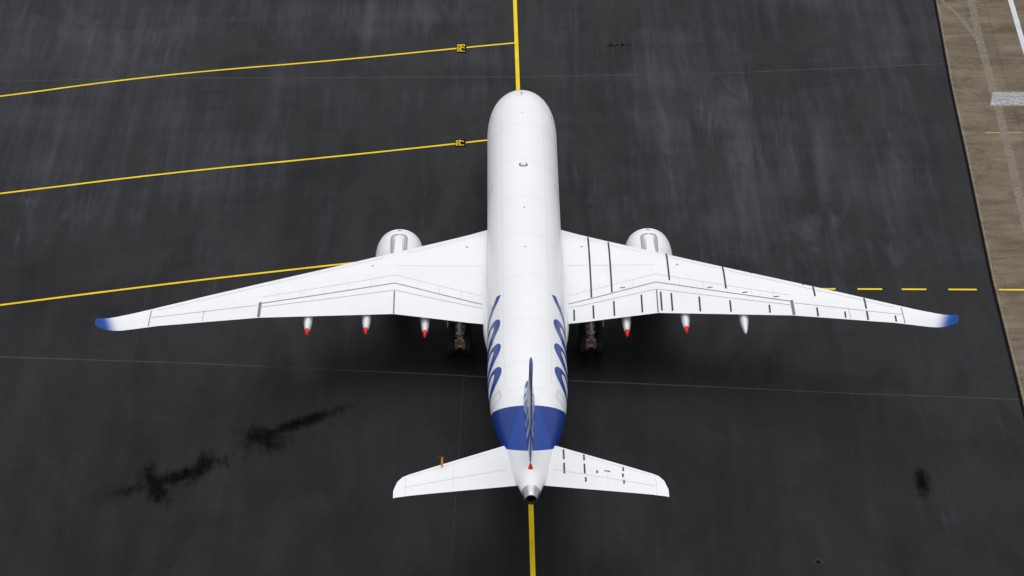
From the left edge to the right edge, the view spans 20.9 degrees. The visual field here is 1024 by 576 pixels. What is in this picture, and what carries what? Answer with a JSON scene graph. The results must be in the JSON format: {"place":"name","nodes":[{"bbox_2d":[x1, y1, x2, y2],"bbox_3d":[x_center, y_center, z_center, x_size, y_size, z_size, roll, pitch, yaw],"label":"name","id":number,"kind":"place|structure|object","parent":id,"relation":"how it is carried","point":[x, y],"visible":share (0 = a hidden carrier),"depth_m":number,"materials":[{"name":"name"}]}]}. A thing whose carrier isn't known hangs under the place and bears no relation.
{"place":"outdoors","nodes":[
{"label":"outdoors","id":0,"kind":"place"},
{"bbox_2d":[0,0,1023,575],"bbox_3d":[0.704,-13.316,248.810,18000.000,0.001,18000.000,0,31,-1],"label":"ground","id":1,"kind":"structure","parent":0,"point":[124,452],"depth_m":226.22,"materials":[{"name":"black asphalt"}]},
{"bbox_2d":[0,262,351,305],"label":"taxi lead line","id":2,"kind":"object","parent":1,"relation":"on","point":[173,283],"visible":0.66,"depth_m":227.41,"materials":[{"name":"yellow paint"}]},
{"bbox_2d":[0,139,486,193],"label":"taxi lead line","id":3,"kind":"object","parent":1,"relation":"on","point":[236,166],"visible":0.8,"depth_m":244.45,"materials":[{"name":"yellow paint"}]},
{"bbox_2d":[0,42,514,96],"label":"taxi lead line","id":4,"kind":"object","parent":1,"relation":"on","point":[252,67],"visible":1,"depth_m":261.00,"materials":[{"name":"yellow paint"}]},
{"bbox_2d":[455,139,465,146],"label":"stand number marking","id":5,"kind":"object","parent":1,"relation":"on","point":[460,142],"visible":1,"depth_m":248.09,"materials":[{"name":"yellow paint"}]},
{"bbox_2d":[457,43,465,52],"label":"stand number marking","id":6,"kind":"object","parent":1,"relation":"on","point":[461,47],"visible":1,"depth_m":264.50,"materials":[{"name":"yellow paint"}]},
{"bbox_2d":[4,356,1012,399],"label":"pavement joint","id":7,"kind":"object","parent":1,"relation":"on","point":[478,376],"visible":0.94,"depth_m":215.47,"materials":[{"name":"black"}]},
{"bbox_2d":[513,0,535,575],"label":"centreline marking","id":8,"kind":"object","parent":1,"relation":"on","point":[532,541],"visible":0.34,"depth_m":200.68,"materials":[{"name":"yellow paint"}]},
{"bbox_2d":[95,90,958,504],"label":"airliner","id":9,"kind":"object","parent":1,"relation":"on","point":[523,278],"visible":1,"depth_m":214.66,"materials":[{"name":"metal"}]},
{"bbox_2d":[487,95,567,412],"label":"door and panel seams","id":10,"kind":"structure","parent":9,"relation":"in","point":[537,95],"depth_m":217.55,"materials":[{"name":"white metal"}]},
{"bbox_2d":[813,559,822,564],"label":"manhole cover","id":11,"kind":"object","parent":1,"relation":"on","point":[818,561],"visible":1,"depth_m":195.02,"materials":[{"name":"metal"}]},
{"bbox_2d":[823,288,1023,290],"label":"dashed stand marking","id":12,"kind":"object","parent":1,"relation":"on","point":[916,289],"visible":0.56,"depth_m":226.59,"materials":[{"name":"yellow paint"}]},
{"bbox_2d":[936,0,1023,404],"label":"concrete apron","id":13,"kind":"object","parent":1,"relation":"on","point":[994,183],"visible":1,"depth_m":250.56,"materials":[{"name":"beige concrete"}]},
{"bbox_2d":[940,0,980,45],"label":"pale band","id":14,"kind":"object","parent":13,"relation":"on","point":[960,17],"visible":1,"depth_m":270.04,"materials":[{"name":"paint"}]},
{"bbox_2d":[933,0,1023,417],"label":"pavement joint","id":15,"kind":"object","parent":13,"relation":"on","point":[981,234],"visible":1,"depth_m":236.28,"materials":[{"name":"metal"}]},
{"bbox_2d":[968,0,1023,234],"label":"pale band","id":16,"kind":"object","parent":13,"relation":"on","point":[1005,127],"visible":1,"depth_m":251.87,"materials":[{"name":"paint"}]},
{"bbox_2d":[990,92,1023,105],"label":"white ground patch","id":17,"kind":"object","parent":13,"relation":"on","point":[1002,97],"visible":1,"depth_m":255.56,"materials":[{"name":"paint"}]},
{"bbox_2d":[1008,0,1023,52],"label":"white edge line","id":18,"kind":"object","parent":13,"relation":"on","point":[1016,21],"visible":1,"depth_m":269.09,"materials":[{"name":"paint"}]}
]}

